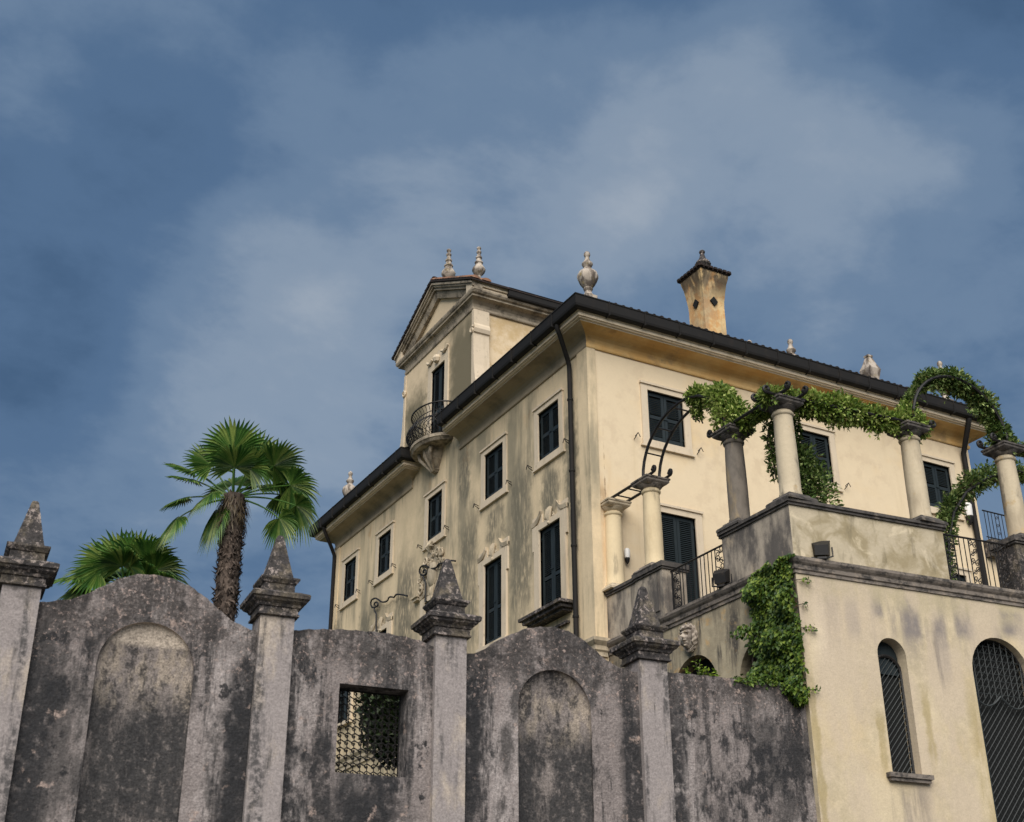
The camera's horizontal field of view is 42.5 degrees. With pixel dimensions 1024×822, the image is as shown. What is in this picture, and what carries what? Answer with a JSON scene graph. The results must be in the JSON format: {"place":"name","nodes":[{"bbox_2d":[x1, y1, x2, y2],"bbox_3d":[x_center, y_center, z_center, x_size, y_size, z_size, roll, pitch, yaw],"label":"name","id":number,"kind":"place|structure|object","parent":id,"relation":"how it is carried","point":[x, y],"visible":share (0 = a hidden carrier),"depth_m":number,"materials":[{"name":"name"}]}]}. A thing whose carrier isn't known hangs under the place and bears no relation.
{"place":"outdoors","nodes":[
{"label":"outdoors","id":0,"kind":"place"},
{"bbox_2d":[0,0,1023,629],"label":"sky","id":1,"kind":"structure","parent":0,"point":[211,211],"materials":[{"name":"blue"}]},
{"label":"ground","id":2,"kind":"structure","parent":0,"visible":0},
{"bbox_2d":[0,501,816,821],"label":"garden wall","id":3,"kind":"structure","parent":2,"relation":"on","point":[144,699],"depth_m":20.87,"materials":[{"name":"concrete"}]},
{"bbox_2d":[309,247,1006,776],"bbox_3d":[5.063,7.622,42.462,18.455,26.854,18.957,13,-29,-26],"label":"villa","id":4,"kind":"object","parent":2,"relation":"on","point":[515,457],"visible":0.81,"depth_m":36.89,"materials":[{"name":"paint"}]},
{"bbox_2d":[337,691,352,729],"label":"window","id":5,"kind":"structure","parent":4,"relation":"in","point":[345,694],"depth_m":43.76,"materials":[{"name":"stone"}]},
{"bbox_2d":[334,548,359,610],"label":"window","id":6,"kind":"structure","parent":4,"relation":"in","point":[353,597],"depth_m":45.95,"materials":[{"name":"stone"}]},
{"bbox_2d":[369,612,392,704],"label":"window","id":7,"kind":"structure","parent":4,"relation":"in","point":[388,625],"depth_m":42.12,"materials":[{"name":"stone"}]},
{"bbox_2d":[368,520,395,586],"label":"window","id":8,"kind":"structure","parent":4,"relation":"in","point":[390,527],"depth_m":43.62,"materials":[{"name":"stone"}]},
{"bbox_2d":[370,594,407,632],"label":"lamp arm","id":9,"kind":"object","parent":4,"relation":"attached to","point":[375,606],"visible":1,"depth_m":42.63},
{"bbox_2d":[419,578,437,640],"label":"window","id":10,"kind":"structure","parent":4,"relation":"in","point":[431,589],"depth_m":39.64,"materials":[{"name":"stone"}]},
{"bbox_2d":[417,479,448,551],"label":"window","id":11,"kind":"structure","parent":4,"relation":"in","point":[439,535],"depth_m":40.59,"materials":[{"name":"stone"}]},
{"bbox_2d":[419,560,455,602],"bbox_3d":[-2.201,4.920,39.197,0.148,1.334,2.523,13,-29,-26],"label":"lamp arm","id":12,"kind":"object","parent":4,"relation":"attached to","point":[423,575],"visible":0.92,"depth_m":39.80},
{"bbox_2d":[426,343,449,434],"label":"window","id":13,"kind":"structure","parent":4,"relation":"in","point":[442,356],"depth_m":42.55,"materials":[{"name":"stone"}]},
{"bbox_2d":[473,431,511,511],"bbox_3d":[-0.496,1.730,37.444,0.305,1.845,2.100,13,-29,-26],"label":"window","id":14,"kind":"structure","parent":4,"relation":"in","point":[501,491],"depth_m":37.52,"materials":[{"name":"stone"}]},
{"bbox_2d":[476,536,508,651],"bbox_3d":[-0.472,4.990,35.864,0.275,2.970,1.750,13,-29,-26],"label":"window","id":15,"kind":"structure","parent":4,"relation":"in","point":[484,559],"depth_m":35.88,"materials":[{"name":"stone"}]},
{"bbox_2d":[518,497,572,627],"bbox_3d":[0.909,3.891,33.195,0.615,3.350,2.070,13,-29,-26],"label":"window","id":16,"kind":"structure","parent":4,"relation":"in","point":[543,614],"depth_m":33.30,"materials":[{"name":"stone"}]},
{"bbox_2d":[526,388,568,473],"bbox_3d":[0.993,0.529,34.999,0.305,1.845,2.070,13,-29,-26],"label":"window","id":17,"kind":"structure","parent":4,"relation":"in","point":[554,452],"depth_m":35.06,"materials":[{"name":"stone"}]},
{"bbox_2d":[624,548,629,563],"bbox_3d":[2.788,3.533,31.987,0.150,0.400,0.178,13,-29,-26],"label":"wall lamp","id":18,"kind":"object","parent":4,"relation":"attached to","point":[627,555],"visible":1,"depth_m":31.93,"materials":[{"name":"white glass"}]},
{"bbox_2d":[634,380,703,457],"bbox_3d":[4.020,0.217,34.476,2.102,1.865,0.307,13,-29,-26],"label":"window","id":19,"kind":"structure","parent":4,"relation":"in","point":[658,443],"depth_m":34.48,"materials":[{"name":"stone"}]},
{"bbox_2d":[660,503,706,602],"bbox_3d":[4.166,4.139,32.681,1.570,3.730,0.240,13,-29,-26],"label":"window","id":20,"kind":"structure","parent":4,"relation":"in","point":[692,514],"depth_m":33.23,"materials":[{"name":"wood"}]},
{"bbox_2d":[796,421,850,492],"bbox_3d":[8.456,1.267,36.661,2.052,1.865,0.307,13,-29,-26],"label":"window","id":21,"kind":"structure","parent":4,"relation":"in","point":[807,427],"depth_m":36.93,"materials":[{"name":"stone"}]},
{"bbox_2d":[921,453,965,520],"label":"window","id":22,"kind":"structure","parent":4,"relation":"in","point":[945,463],"depth_m":38.88,"materials":[{"name":"stone"}]},
{"bbox_2d":[952,565,971,582],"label":"window","id":23,"kind":"structure","parent":4,"relation":"in","point":[960,568],"depth_m":37.66,"materials":[{"name":"stone"}]},
{"bbox_2d":[963,502,972,524],"bbox_3d":[13.401,3.023,38.680,0.255,0.680,0.255,13,-29,-26],"label":"wall lamp","id":24,"kind":"object","parent":4,"relation":"attached to","point":[969,511],"visible":0.69,"depth_m":38.59,"materials":[{"name":"white glass"}]},
{"bbox_2d":[683,659,719,676],"bbox_3d":[3.448,4.734,24.029,0.805,0.428,0.225,8,-27,-17],"label":"shrub","id":25,"kind":"object","parent":2,"relation":"on","point":[702,671],"depth_m":24.02,"materials":[{"name":"green plant"}]},
{"bbox_2d":[604,497,1023,821],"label":"terrace building","id":26,"kind":"structure","parent":2,"relation":"on","point":[913,654],"depth_m":25.91,"materials":[{"name":"paint"}]},
{"bbox_2d":[600,497,631,591],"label":"stone column","id":27,"kind":"structure","parent":26,"relation":"on","point":[613,509],"depth_m":31.84,"materials":[{"name":"beige stone"}]},
{"bbox_2d":[630,473,669,573],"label":"stone column","id":28,"kind":"structure","parent":26,"relation":"on","point":[650,486],"depth_m":30.64,"materials":[{"name":"beige stone"}]},
{"bbox_2d":[611,375,1023,572],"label":"iron pergola","id":29,"kind":"object","parent":28,"relation":"on","point":[805,388],"visible":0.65,"depth_m":29.65,"materials":[{"name":"black metal"}]},
{"bbox_2d":[682,379,797,445],"bbox_3d":[4.967,-0.243,28.819,1.096,2.037,3.634,13,-29,-26],"label":"climbing vine","id":30,"kind":"object","parent":29,"relation":"attached to","point":[730,408],"visible":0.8,"depth_m":28.91,"materials":[{"name":"green plant"}]},
{"bbox_2d":[760,415,843,505],"bbox_3d":[6.071,1.722,27.502,1.772,3.912,1.298,13,-29,-26],"label":"climbing vine","id":31,"kind":"object","parent":29,"relation":"attached to","point":[807,460],"visible":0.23,"depth_m":27.63,"materials":[{"name":"green plant"}]},
{"bbox_2d":[754,382,934,444],"bbox_3d":[7.102,0.004,28.191,4.586,1.304,1.056,10,-28,-19],"label":"climbing vine","id":32,"kind":"object","parent":29,"relation":"attached to","point":[819,412],"visible":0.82,"depth_m":27.91,"materials":[{"name":"green plant"}]},
{"bbox_2d":[902,365,1023,457],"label":"climbing vine","id":33,"kind":"object","parent":29,"relation":"attached to","point":[977,405],"visible":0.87,"depth_m":29.63,"materials":[{"name":"green plant"}]},
{"bbox_2d":[933,459,1023,579],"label":"climbing vine","id":34,"kind":"object","parent":29,"relation":"attached to","point":[972,478],"visible":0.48,"depth_m":30.88,"materials":[{"name":"green plant"}]},
{"bbox_2d":[670,544,723,609],"bbox_3d":[4.062,3.639,28.446,0.044,1.069,2.110,13,-29,-26],"label":"iron railing","id":35,"kind":"object","parent":26,"relation":"on","point":[682,565],"visible":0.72,"depth_m":28.69,"materials":[{"name":"black metal"}]},
{"bbox_2d":[711,569,731,588],"bbox_3d":[4.356,3.459,27.319,0.474,0.438,0.290,-16,-30,30],"label":"floodlight","id":36,"kind":"object","parent":26,"relation":"on","point":[721,577],"visible":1,"depth_m":27.21,"materials":[{"name":"metal"}]},
{"bbox_2d":[710,422,754,532],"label":"stone column","id":37,"kind":"structure","parent":26,"relation":"on","point":[737,495],"depth_m":28.08,"materials":[{"name":"grey stone"}]},
{"bbox_2d":[729,553,820,708],"bbox_3d":[4.561,4.315,25.264,1.886,3.007,1.934,13,-29,-26],"label":"ivy","id":38,"kind":"object","parent":26,"relation":"attached to","point":[772,650],"visible":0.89,"depth_m":25.18,"materials":[{"name":"green plant"}]},
{"bbox_2d":[758,393,817,507],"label":"stone column","id":39,"kind":"structure","parent":26,"relation":"on","point":[782,416],"depth_m":26.81,"materials":[{"name":"beige stone"}]},
{"bbox_2d":[811,541,833,559],"bbox_3d":[6.046,2.724,25.829,0.474,0.438,0.290,-3,-26,6],"label":"floodlight","id":40,"kind":"object","parent":26,"relation":"on","point":[821,549],"visible":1,"depth_m":25.71,"materials":[{"name":"metal"}]},
{"bbox_2d":[877,642,934,783],"bbox_3d":[7.333,5.705,25.161,1.000,2.750,0.430,11,-28,-21],"label":"arched window","id":41,"kind":"structure","parent":26,"relation":"in","point":[890,670],"depth_m":25.29,"materials":[{"name":"metal"}]},
{"bbox_2d":[887,419,947,525],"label":"stone column","id":42,"kind":"structure","parent":26,"relation":"on","point":[916,487],"depth_m":27.96,"materials":[{"name":"beige stone"}]},
{"bbox_2d":[943,533,1012,588],"bbox_3d":[9.787,3.212,27.686,1.780,1.129,0.044,11,-28,-21],"label":"iron railing","id":43,"kind":"object","parent":26,"relation":"on","point":[976,551],"visible":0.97,"depth_m":27.73,"materials":[{"name":"black metal"}]},
{"bbox_2d":[972,640,1023,821],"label":"arched window","id":44,"kind":"structure","parent":26,"relation":"in","point":[998,684],"depth_m":26.30,"materials":[{"name":"metal"}]},
{"bbox_2d":[981,440,1023,537],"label":"stone column","id":45,"kind":"structure","parent":26,"relation":"on","point":[1001,454],"depth_m":29.02,"materials":[{"name":"beige stone"}]},
{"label":"garden ground","id":46,"kind":"structure","parent":0,"visible":0},
{"bbox_2d":[53,526,190,599],"bbox_3d":[-7.149,5.657,22.985,2.772,7.678,1.577,-3,-26,5],"label":"palm tree","id":47,"kind":"object","parent":46,"relation":"on","point":[102,564],"visible":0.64,"depth_m":24.15,"materials":[{"name":"green plant"}]},
{"bbox_2d":[155,416,321,621],"bbox_3d":[-5.093,4.614,23.261,2.990,9.779,1.924,6,-27,-12],"label":"palm tree","id":48,"kind":"object","parent":46,"relation":"on","point":[254,459],"visible":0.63,"depth_m":24.43,"materials":[{"name":"green plant"}]},
{"bbox_2d":[353,693,398,770],"bbox_3d":[-2.076,7.114,23.718,1.870,5.665,1.473,13,-29,-26],"label":"garden shrub","id":49,"kind":"object","parent":46,"relation":"on","point":[384,741],"visible":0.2,"depth_m":24.00,"materials":[{"name":"green plant"}]}
]}

